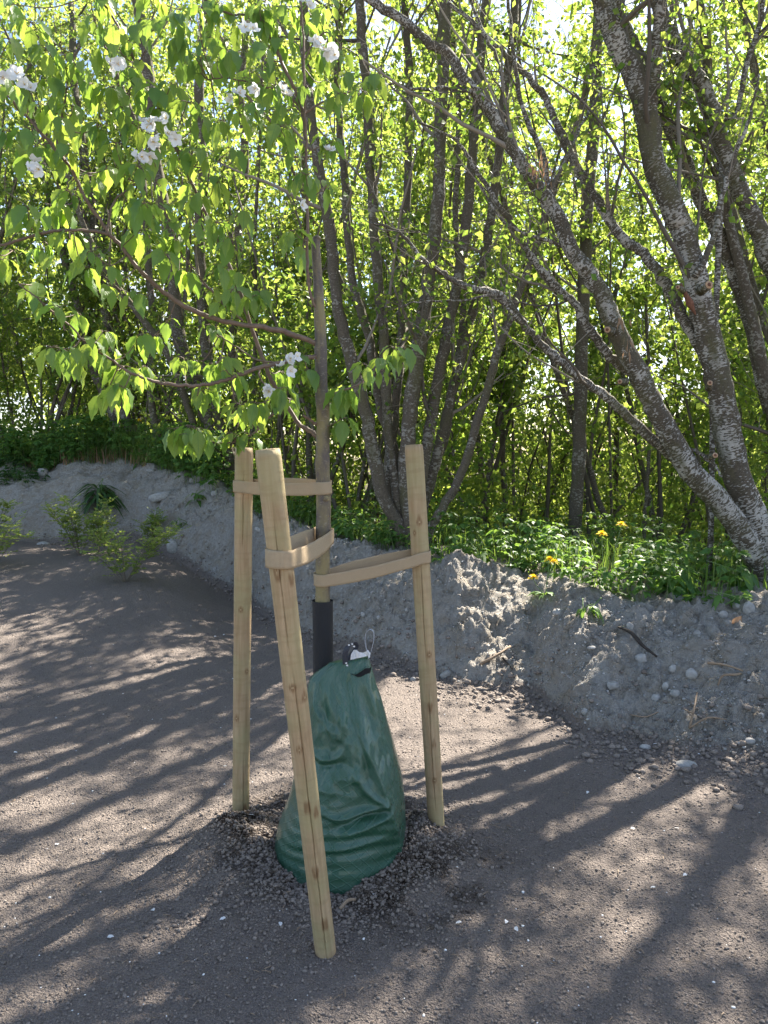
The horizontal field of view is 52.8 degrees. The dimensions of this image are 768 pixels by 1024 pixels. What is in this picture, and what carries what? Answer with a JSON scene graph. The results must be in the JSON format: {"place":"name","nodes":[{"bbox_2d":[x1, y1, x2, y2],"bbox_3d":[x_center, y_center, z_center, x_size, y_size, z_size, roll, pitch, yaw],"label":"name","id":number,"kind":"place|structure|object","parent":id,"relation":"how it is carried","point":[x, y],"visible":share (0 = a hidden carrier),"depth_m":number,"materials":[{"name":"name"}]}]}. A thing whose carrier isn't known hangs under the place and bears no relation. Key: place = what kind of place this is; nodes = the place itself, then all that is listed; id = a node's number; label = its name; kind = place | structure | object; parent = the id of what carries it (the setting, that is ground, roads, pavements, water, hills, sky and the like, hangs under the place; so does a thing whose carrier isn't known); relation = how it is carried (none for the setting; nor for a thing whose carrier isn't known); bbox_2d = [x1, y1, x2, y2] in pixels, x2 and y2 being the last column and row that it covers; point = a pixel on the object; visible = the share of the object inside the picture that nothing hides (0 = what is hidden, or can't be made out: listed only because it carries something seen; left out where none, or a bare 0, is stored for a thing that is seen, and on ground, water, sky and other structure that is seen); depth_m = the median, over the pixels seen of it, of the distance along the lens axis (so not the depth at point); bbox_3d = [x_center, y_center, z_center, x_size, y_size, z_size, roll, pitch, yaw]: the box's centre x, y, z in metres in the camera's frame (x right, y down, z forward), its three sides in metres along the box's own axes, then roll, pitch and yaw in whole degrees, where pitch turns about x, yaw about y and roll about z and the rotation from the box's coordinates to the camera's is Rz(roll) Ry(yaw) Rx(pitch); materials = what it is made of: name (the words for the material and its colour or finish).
{"place":"outdoors","nodes":[
{"label":"outdoors","id":0,"kind":"place"},
{"bbox_2d":[0,457,767,1023],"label":"ground","id":1,"kind":"structure","parent":0,"point":[36,579],"depth_m":3.52,"materials":[{"name":"soil"}]},
{"bbox_2d":[0,498,21,530],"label":"rose shrub","id":2,"kind":"object","parent":1,"relation":"on","point":[5,504],"visible":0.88,"depth_m":8.95,"materials":[{"name":"green plant"}]},
{"bbox_2d":[0,510,39,558],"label":"rose shrub","id":3,"kind":"object","parent":1,"relation":"on","point":[16,536],"visible":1,"depth_m":7.65,"materials":[{"name":"green plant"}]},
{"bbox_2d":[0,450,51,484],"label":"ground cover","id":4,"kind":"object","parent":1,"relation":"on","point":[5,474],"visible":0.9,"depth_m":10.46,"materials":[{"name":"green plant"}]},
{"bbox_2d":[37,468,48,477],"bbox_3d":[-4.650,-0.533,10.536,0.146,0.136,0.121,0,5,0],"label":"stone","id":5,"kind":"object","parent":1,"relation":"on","point":[42,473],"visible":0.94,"depth_m":10.50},
{"bbox_2d":[37,541,49,544],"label":"stone","id":6,"kind":"object","parent":1,"relation":"on","point":[43,543],"visible":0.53,"depth_m":9.02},
{"bbox_2d":[0,8,120,335],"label":"alder tree","id":7,"kind":"object","parent":1,"relation":"on","point":[8,304],"visible":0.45,"depth_m":10.72,"materials":[{"name":"green plant"}]},
{"bbox_2d":[42,492,117,555],"bbox_3d":[-3.226,0.133,8.213,0.882,0.704,0.458,1,5,11],"label":"rose shrub","id":8,"kind":"object","parent":1,"relation":"on","point":[64,519],"visible":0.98,"depth_m":8.19,"materials":[{"name":"green plant"}]},
{"bbox_2d":[23,444,150,471],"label":"dry grass","id":9,"kind":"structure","parent":1,"relation":"on","point":[97,460],"depth_m":10.60,"materials":[{"name":"plant"}]},
{"bbox_2d":[75,504,117,552],"bbox_3d":[-3.047,0.194,8.275,0.406,0.553,0.478,0,5,0],"label":"rose shrub","id":10,"kind":"object","parent":1,"relation":"on","point":[99,524],"visible":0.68,"depth_m":8.27,"materials":[{"name":"green plant"}]},
{"bbox_2d":[0,28,192,427],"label":"alder tree","id":11,"kind":"object","parent":1,"relation":"on","point":[129,143],"visible":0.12,"depth_m":11.92,"materials":[{"name":"green plant"}]},
{"bbox_2d":[65,479,127,518],"bbox_3d":[-3.602,-0.135,9.673,0.779,0.570,0.777,4,6,38],"label":"dock plant","id":12,"kind":"object","parent":1,"relation":"on","point":[102,491],"visible":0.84,"depth_m":9.60,"materials":[{"name":"green plant"}]},
{"bbox_2d":[0,0,193,428],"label":"alder tree","id":13,"kind":"object","parent":1,"relation":"on","point":[140,287],"visible":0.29,"depth_m":10.93,"materials":[{"name":"green plant"}]},
{"bbox_2d":[0,0,193,464],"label":"alder tree","id":14,"kind":"object","parent":1,"relation":"on","point":[72,47],"visible":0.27,"depth_m":11.04,"materials":[{"name":"green plant"}]},
{"bbox_2d":[0,414,202,482],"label":"grass","id":15,"kind":"structure","parent":1,"relation":"on","point":[133,456],"depth_m":10.65,"materials":[{"name":"plant"}]},
{"bbox_2d":[0,0,226,453],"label":"alder tree","id":16,"kind":"object","parent":1,"relation":"on","point":[53,391],"visible":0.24,"depth_m":11.73,"materials":[{"name":"green plant"}]},
{"bbox_2d":[0,413,234,497],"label":"ground cover","id":17,"kind":"object","parent":1,"relation":"on","point":[206,469],"visible":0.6,"depth_m":10.61,"materials":[{"name":"green plant"}]},
{"bbox_2d":[76,522,191,581],"bbox_3d":[-2.279,0.377,7.115,0.999,0.591,0.716,0,5,0],"label":"rose shrub","id":18,"kind":"object","parent":1,"relation":"on","point":[112,549],"visible":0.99,"depth_m":7.12,"materials":[{"name":"green plant"}]},
{"bbox_2d":[133,419,150,469],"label":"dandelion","id":19,"kind":"object","parent":1,"relation":"on","point":[140,441],"visible":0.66,"depth_m":10.59,"materials":[{"name":"green plant"}]},
{"bbox_2d":[57,0,241,424],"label":"alder tree","id":20,"kind":"object","parent":1,"relation":"on","point":[210,117],"visible":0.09,"depth_m":12.34,"materials":[{"name":"green plant"}]},
{"bbox_2d":[132,507,167,540],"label":"rose shrub","id":21,"kind":"object","parent":1,"relation":"on","point":[156,517],"visible":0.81,"depth_m":8.96,"materials":[{"name":"green plant"}]},
{"bbox_2d":[8,0,292,482],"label":"alder tree","id":22,"kind":"object","parent":1,"relation":"on","point":[178,336],"visible":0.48,"depth_m":9.73,"materials":[{"name":"green plant"}]},
{"bbox_2d":[148,491,170,502],"bbox_3d":[-2.715,-0.186,9.435,0.296,0.146,0.229,0,5,0],"label":"stone","id":23,"kind":"object","parent":1,"relation":"on","point":[157,497],"visible":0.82,"depth_m":9.33,"materials":[{"name":"stone"}]},
{"bbox_2d":[166,539,178,553],"bbox_3d":[-2.365,0.398,8.669,0.137,0.196,0.119,3,6,31],"label":"stone","id":24,"kind":"object","parent":1,"relation":"on","point":[172,546],"visible":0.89,"depth_m":8.62,"materials":[{"name":"stone"}]},
{"bbox_2d":[169,517,187,527],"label":"weed","id":25,"kind":"object","parent":1,"relation":"on","point":[178,518],"visible":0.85,"depth_m":8.79,"materials":[{"name":"green plant"}]},
{"bbox_2d":[184,489,206,506],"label":"weed","id":26,"kind":"object","parent":1,"relation":"on","point":[197,495],"visible":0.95,"depth_m":9.04,"materials":[{"name":"green plant"}]},
{"bbox_2d":[189,474,203,483],"bbox_3d":[-2.324,-0.407,9.626,0.209,0.136,0.167,0,5,0],"label":"stone","id":27,"kind":"object","parent":1,"relation":"on","point":[191,480],"visible":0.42,"depth_m":9.56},
{"bbox_2d":[0,0,424,601],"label":"young apple tree","id":28,"kind":"object","parent":1,"relation":"on","point":[158,124],"visible":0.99,"depth_m":2.49,"materials":[{"name":"green plant"}]},
{"bbox_2d":[312,599,332,673],"bbox_3d":[-0.222,0.629,2.822,0.080,0.622,0.081,0,5,0],"label":"trunk guard","id":29,"kind":"object","parent":28,"relation":"attached to","point":[322,615],"visible":0.45,"depth_m":2.78,"materials":[{"name":"black"}]},
{"bbox_2d":[274,629,405,893],"bbox_3d":[-0.163,0.935,2.831,0.491,1.057,0.480,0,5,0],"label":"watering bag","id":30,"kind":"object","parent":28,"relation":"attached to","point":[360,788],"visible":0.75,"depth_m":2.66,"materials":[{"name":"plastic"}]},
{"bbox_2d":[211,490,217,495],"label":"stone","id":31,"kind":"object","parent":1,"relation":"on","point":[214,493],"visible":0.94,"depth_m":9.08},
{"bbox_2d":[120,3,334,466],"bbox_3d":[-2.273,-4.086,12.259,2.661,8.324,4.700,3,6,31],"label":"alder tree","id":32,"kind":"object","parent":1,"relation":"on","point":[266,238],"visible":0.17,"depth_m":11.63,"materials":[{"name":"green plant"}]},
{"bbox_2d":[232,448,252,811],"bbox_3d":[-0.553,0.585,3.014,0.109,1.667,0.070,1,5,13],"label":"wooden stake","id":33,"kind":"object","parent":1,"relation":"on","point":[243,509],"visible":0.85,"depth_m":2.98,"materials":[{"name":"brown wood"}]},
{"bbox_2d":[233,477,331,495],"bbox_3d":[-0.380,-0.094,2.861,0.446,0.074,0.083,3,6,30],"label":"tree strap","id":34,"kind":"object","parent":33,"relation":"attached to","point":[299,487],"visible":0.81,"depth_m":2.80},
{"bbox_2d":[255,448,335,958],"bbox_3d":[-0.240,0.643,2.224,0.244,1.649,0.071,-3,5,-28],"label":"wooden stake","id":35,"kind":"object","parent":1,"relation":"on","point":[269,466],"visible":0.88,"depth_m":2.18,"materials":[{"name":"brown wood"}]},
{"bbox_2d":[265,527,333,569],"bbox_3d":[-0.251,0.109,2.468,0.092,0.091,0.717,1,5,7],"label":"tree strap","id":36,"kind":"object","parent":35,"relation":"attached to","point":[307,546],"visible":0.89,"depth_m":2.34,"materials":[{"name":"fabric"}]},
{"bbox_2d":[174,0,419,471],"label":"alder tree","id":37,"kind":"object","parent":1,"relation":"on","point":[253,384],"visible":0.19,"depth_m":9.57,"materials":[{"name":"green plant"}]},
{"bbox_2d":[219,465,439,549],"bbox_3d":[-1.002,-0.118,8.347,1.099,0.730,4.866,-4,6,-38],"label":"ground cover","id":38,"kind":"object","parent":1,"relation":"on","point":[366,529],"visible":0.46,"depth_m":6.93,"materials":[{"name":"green plant"}]},
{"bbox_2d":[55,767,614,1016],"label":"soil crumbs","id":39,"kind":"object","parent":1,"relation":"on","point":[302,895],"visible":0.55,"depth_m":2.61,"materials":[{"name":"soil"}]},
{"bbox_2d":[334,519,359,540],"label":"weed","id":40,"kind":"object","parent":1,"relation":"on","point":[340,532],"visible":0.69,"depth_m":6.87,"materials":[{"name":"green plant"}]},
{"bbox_2d":[339,898,355,909],"bbox_3d":[-0.121,1.287,2.543,0.061,0.028,0.014,-3,6,-31],"label":"stick","id":41,"kind":"object","parent":1,"relation":"on","point":[343,904],"visible":1,"depth_m":2.54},
{"bbox_2d":[196,0,511,513],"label":"alder tree","id":42,"kind":"object","parent":1,"relation":"on","point":[336,208],"visible":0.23,"depth_m":9.34,"materials":[{"name":"green plant"}]},
{"bbox_2d":[14,561,699,937],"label":"fallen petals","id":43,"kind":"object","parent":1,"relation":"on","point":[282,923],"visible":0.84,"depth_m":2.43,"materials":[{"name":"plant"}]},
{"bbox_2d":[4,641,759,1022],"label":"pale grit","id":44,"kind":"object","parent":1,"relation":"on","point":[372,893],"visible":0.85,"depth_m":2.40,"materials":[{"name":"stone"}]},
{"bbox_2d":[0,258,767,558],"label":"undergrowth","id":45,"kind":"object","parent":1,"relation":"on","point":[469,496],"visible":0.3,"depth_m":9.62,"materials":[{"name":"green plant"}]},
{"bbox_2d":[0,0,767,537],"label":"distant wood","id":46,"kind":"object","parent":1,"relation":"on","point":[762,64],"visible":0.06,"depth_m":15.87,"materials":[{"name":"plant"}]},
{"bbox_2d":[0,614,767,1023],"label":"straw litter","id":47,"kind":"object","parent":1,"relation":"on","point":[402,866],"visible":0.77,"depth_m":2.62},
{"bbox_2d":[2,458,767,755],"bbox_3d":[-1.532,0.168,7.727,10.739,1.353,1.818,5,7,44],"label":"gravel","id":48,"kind":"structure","parent":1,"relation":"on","point":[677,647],"depth_m":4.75,"materials":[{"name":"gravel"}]},
{"bbox_2d":[4,11,767,552],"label":"saplings","id":49,"kind":"object","parent":1,"relation":"on","point":[588,503],"visible":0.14,"depth_m":9.65,"materials":[{"name":"plant"}]},
{"bbox_2d":[37,518,767,819],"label":"rubble","id":50,"kind":"object","parent":1,"relation":"on","point":[728,770],"visible":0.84,"depth_m":3.99,"materials":[{"name":"stone"}]},
{"bbox_2d":[165,0,643,548],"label":"alder tree","id":51,"kind":"object","parent":1,"relation":"on","point":[389,482],"visible":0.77,"depth_m":6.55,"materials":[{"name":"green plant"}]},
{"bbox_2d":[211,0,610,537],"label":"alder tree","id":52,"kind":"object","parent":1,"relation":"on","point":[552,326],"visible":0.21,"depth_m":9.01,"materials":[{"name":"green plant"}]},
{"bbox_2d":[295,27,541,505],"bbox_3d":[0.535,-4.712,13.294,2.938,9.907,5.354,-4,6,-38],"label":"alder tree","id":53,"kind":"object","parent":1,"relation":"on","point":[376,429],"visible":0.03,"depth_m":13.65,"materials":[{"name":"green plant"}]},
{"bbox_2d":[311,0,531,520],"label":"alder tree","id":54,"kind":"object","parent":1,"relation":"on","point":[418,213],"visible":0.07,"depth_m":9.08,"materials":[{"name":"green plant"}]},
{"bbox_2d":[405,444,444,825],"bbox_3d":[0.162,0.599,2.925,0.187,1.704,0.070,3,6,34],"label":"wooden stake","id":55,"kind":"object","parent":1,"relation":"on","point":[416,488],"visible":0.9,"depth_m":2.90,"materials":[{"name":"brown wood"}]},
{"bbox_2d":[313,549,430,589],"bbox_3d":[-0.037,0.203,2.850,0.454,0.133,0.085,-2,5,-19],"label":"tree strap","id":56,"kind":"object","parent":55,"relation":"attached to","point":[371,567],"visible":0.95,"depth_m":2.84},
{"bbox_2d":[439,670,451,678],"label":"stone","id":57,"kind":"object","parent":1,"relation":"on","point":[445,674],"visible":1,"depth_m":5.02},
{"bbox_2d":[352,3,547,507],"bbox_3d":[1.430,-4.258,13.125,2.420,9.167,5.761,2,5,22],"label":"alder tree","id":58,"kind":"object","parent":1,"relation":"on","point":[379,123],"visible":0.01,"depth_m":11.39,"materials":[{"name":"green plant"}]},
{"bbox_2d":[464,541,496,562],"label":"weed","id":59,"kind":"object","parent":1,"relation":"on","point":[481,555],"visible":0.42,"depth_m":5.93,"materials":[{"name":"green plant"}]},
{"bbox_2d":[205,463,767,595],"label":"grass","id":60,"kind":"structure","parent":1,"relation":"on","point":[606,555],"depth_m":6.08,"materials":[{"name":"plant"}]},
{"bbox_2d":[366,0,617,533],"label":"alder tree","id":61,"kind":"object","parent":1,"relation":"on","point":[505,391],"visible":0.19,"depth_m":8.60,"materials":[{"name":"green plant"}]},
{"bbox_2d":[480,645,510,664],"bbox_3d":[0.726,0.927,4.981,0.245,0.103,0.052,-2,5,-26],"label":"stick","id":62,"kind":"object","parent":1,"relation":"on","point":[494,656],"visible":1,"depth_m":4.95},
{"bbox_2d":[286,488,738,564],"bbox_3d":[0.468,-0.005,8.383,7.556,0.952,2.335,3,6,33],"label":"ground cover","id":63,"kind":"object","parent":1,"relation":"on","point":[614,532],"visible":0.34,"depth_m":7.28,"materials":[{"name":"green plant"}]},
{"bbox_2d":[301,0,767,583],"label":"alder tree","id":64,"kind":"object","parent":1,"relation":"on","point":[737,506],"visible":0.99,"depth_m":4.91,"materials":[{"name":"green plant"}]},
{"bbox_2d":[527,556,558,598],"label":"dandelion","id":65,"kind":"object","parent":1,"relation":"on","point":[554,561],"visible":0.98,"depth_m":5.30,"materials":[{"name":"yellow plant"}]},
{"bbox_2d":[552,609,561,615],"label":"stone","id":66,"kind":"object","parent":1,"relation":"on","point":[555,612],"visible":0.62,"depth_m":4.94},
{"bbox_2d":[426,46,693,527],"bbox_3d":[2.472,-3.375,12.269,4.766,8.001,2.572,2,5,27],"label":"alder tree","id":67,"kind":"object","parent":1,"relation":"on","point":[613,351],"visible":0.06,"depth_m":11.59,"materials":[{"name":"green plant"}]},
{"bbox_2d":[390,0,739,555],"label":"alder tree","id":68,"kind":"object","parent":1,"relation":"on","point":[643,288],"visible":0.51,"depth_m":8.43,"materials":[{"name":"green plant"}]},
{"bbox_2d":[500,0,653,545],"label":"alder tree","id":69,"kind":"object","parent":1,"relation":"on","point":[579,394],"visible":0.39,"depth_m":7.90,"materials":[{"name":"green plant"}]},
{"bbox_2d":[581,707,587,714],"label":"stone","id":70,"kind":"object","parent":1,"relation":"on","point":[584,711],"visible":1,"depth_m":4.12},
{"bbox_2d":[575,598,603,623],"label":"weed","id":71,"kind":"object","parent":1,"relation":"on","point":[582,611],"visible":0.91,"depth_m":4.70,"materials":[{"name":"green plant"}]},
{"bbox_2d":[429,511,752,603],"bbox_3d":[1.465,0.302,5.671,2.633,0.497,1.612,2,5,22],"label":"ground cover","id":72,"kind":"object","parent":1,"relation":"on","point":[523,564],"visible":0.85,"depth_m":5.36,"materials":[{"name":"green plant"}]},
{"bbox_2d":[578,521,635,601],"bbox_3d":[1.484,0.350,5.063,0.458,0.570,0.481,0,5,0],"label":"dandelion","id":73,"kind":"object","parent":1,"relation":"on","point":[601,533],"visible":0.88,"depth_m":5.10,"materials":[{"name":"green plant"}]},
{"bbox_2d":[607,681,618,689],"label":"stone","id":74,"kind":"object","parent":1,"relation":"on","point":[612,685],"visible":1,"depth_m":4.19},
{"bbox_2d":[488,64,765,532],"bbox_3d":[3.927,-2.602,11.171,5.414,6.956,2.369,-1,5,-10],"label":"alder tree","id":75,"kind":"object","parent":1,"relation":"on","point":[594,353],"visible":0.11,"depth_m":11.00,"materials":[{"name":"green plant"}]},
{"bbox_2d":[626,622,633,629],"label":"stone","id":76,"kind":"object","parent":1,"relation":"on","point":[629,625],"visible":0.78,"depth_m":4.56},
{"bbox_2d":[618,626,656,656],"bbox_3d":[1.455,0.748,4.474,0.038,0.118,0.316,-2,5,-25],"label":"stick","id":77,"kind":"object","parent":1,"relation":"on","point":[636,638],"visible":1,"depth_m":4.44,"materials":[{"name":"wood"}]},
{"bbox_2d":[635,653,646,662],"bbox_3d":[1.455,0.831,4.381,0.065,0.058,0.055,0,5,0],"label":"stone","id":78,"kind":"object","parent":1,"relation":"on","point":[641,658],"visible":1,"depth_m":4.36,"materials":[{"name":"stone"}]},
{"bbox_2d":[639,744,650,748],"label":"stone","id":79,"kind":"object","parent":1,"relation":"on","point":[644,746],"visible":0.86,"depth_m":3.87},
{"bbox_2d":[651,694,660,700],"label":"stone","id":80,"kind":"object","parent":1,"relation":"on","point":[655,697],"visible":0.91,"depth_m":4.15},
{"bbox_2d":[545,114,767,551],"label":"alder tree","id":81,"kind":"object","parent":1,"relation":"on","point":[632,411],"visible":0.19,"depth_m":10.22,"materials":[{"name":"green plant"}]},
{"bbox_2d":[560,0,767,581],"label":"alder tree","id":82,"kind":"object","parent":1,"relation":"on","point":[755,223],"visible":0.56,"depth_m":5.33,"materials":[{"name":"green plant"}]},
{"bbox_2d":[662,682,668,690],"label":"stone","id":83,"kind":"object","parent":1,"relation":"on","point":[665,686],"visible":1,"depth_m":4.18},
{"bbox_2d":[668,664,675,672],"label":"stone","id":84,"kind":"object","parent":1,"relation":"on","point":[672,668],"visible":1,"depth_m":4.26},
{"bbox_2d":[646,564,699,597],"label":"weed","id":85,"kind":"object","parent":1,"relation":"on","point":[673,583],"visible":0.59,"depth_m":4.97,"materials":[{"name":"green plant"}]},
{"bbox_2d":[669,689,679,697],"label":"stone","id":86,"kind":"object","parent":1,"relation":"on","point":[675,693],"visible":1,"depth_m":4.09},
{"bbox_2d":[582,0,767,427],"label":"alder tree","id":87,"kind":"object","parent":1,"relation":"on","point":[707,216],"visible":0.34,"depth_m":5.67,"materials":[{"name":"green plant"}]},
{"bbox_2d":[592,0,767,474],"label":"alder tree","id":88,"kind":"object","parent":1,"relation":"on","point":[753,323],"visible":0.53,"depth_m":5.73,"materials":[{"name":"green plant"}]},
{"bbox_2d":[676,760,697,767],"bbox_3d":[1.437,1.207,3.691,0.116,0.050,0.086,0,5,0],"label":"stone","id":89,"kind":"object","parent":1,"relation":"on","point":[683,763],"visible":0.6,"depth_m":3.67,"materials":[{"name":"stone"}]},
{"bbox_2d":[608,86,767,542],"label":"alder tree","id":90,"kind":"object","parent":1,"relation":"on","point":[670,307],"visible":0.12,"depth_m":11.55,"materials":[{"name":"green plant"}]},
{"bbox_2d":[685,668,697,679],"bbox_3d":[1.675,0.884,4.215,0.062,0.068,0.054,0,5,0],"label":"stone","id":91,"kind":"object","parent":1,"relation":"on","point":[691,673],"visible":1,"depth_m":4.20,"materials":[{"name":"stone"}]},
{"bbox_2d":[688,692,697,727],"bbox_3d":[1.598,1.021,3.984,0.019,0.131,0.217,3,6,31],"label":"stick","id":92,"kind":"object","parent":1,"relation":"on","point":[691,719],"visible":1,"depth_m":3.94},
{"bbox_2d":[620,0,767,355],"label":"alder tree","id":93,"kind":"object","parent":1,"relation":"on","point":[759,303],"visible":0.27,"depth_m":6.96,"materials":[{"name":"green plant"}]},
{"bbox_2d":[689,717,726,728],"bbox_3d":[1.626,1.059,3.881,0.183,0.075,0.028,1,5,6],"label":"stick","id":94,"kind":"object","parent":1,"relation":"on","point":[699,721],"visible":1,"depth_m":3.88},
{"bbox_2d":[718,611,728,617],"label":"stone","id":95,"kind":"object","parent":1,"relation":"on","point":[723,614],"visible":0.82,"depth_m":4.56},
{"bbox_2d":[680,14,767,501],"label":"alder tree","id":96,"kind":"object","parent":1,"relation":"on","point":[747,240],"visible":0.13,"depth_m":9.48,"materials":[{"name":"green plant"}]},
{"bbox_2d":[712,590,735,609],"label":"weed","id":97,"kind":"object","parent":1,"relation":"on","point":[718,599],"visible":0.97,"depth_m":4.61,"materials":[{"name":"green plant"}]},
{"bbox_2d":[707,662,742,671],"bbox_3d":[1.828,0.825,4.143,0.186,0.021,0.022,5,7,44],"label":"stick","id":98,"kind":"object","parent":1,"relation":"on","point":[722,664],"visible":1,"depth_m":4.15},
{"bbox_2d":[691,51,767,338],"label":"alder tree","id":99,"kind":"object","parent":1,"relation":"on","point":[766,196],"visible":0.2,"depth_m":9.89,"materials":[{"name":"green plant"}]},
{"bbox_2d":[717,672,741,685],"bbox_3d":[1.828,0.884,4.098,0.128,0.071,0.021,0,5,0],"label":"stick","id":100,"kind":"object","parent":1,"relation":"on","point":[729,674],"visible":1,"depth_m":4.09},
{"bbox_2d":[710,561,759,590],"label":"weed","id":101,"kind":"object","parent":1,"relation":"on","point":[746,585],"visible":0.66,"depth_m":4.98,"materials":[{"name":"green plant"}]},
{"bbox_2d":[732,603,739,609],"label":"stone","id":102,"kind":"object","parent":1,"relation":"on","point":[735,606],"visible":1,"depth_m":4.62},
{"bbox_2d":[732,616,741,623],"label":"dead leaf","id":103,"kind":"object","parent":1,"relation":"on","point":[739,618],"visible":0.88,"depth_m":4.50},
{"bbox_2d":[742,601,754,614],"bbox_3d":[2.158,0.574,4.574,0.074,0.098,0.054,0,5,0],"label":"stone","id":104,"kind":"object","parent":1,"relation":"on","point":[748,607],"visible":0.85,"depth_m":4.55,"materials":[{"name":"stone"}]},
{"bbox_2d":[745,737,755,744],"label":"stone","id":105,"kind":"object","parent":1,"relation":"on","point":[749,741],"visible":1,"depth_m":3.79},
{"bbox_2d":[0,0,767,457],"label":"sky","id":106,"kind":"structure","parent":0,"point":[552,5],"materials":[{"name":"white"}]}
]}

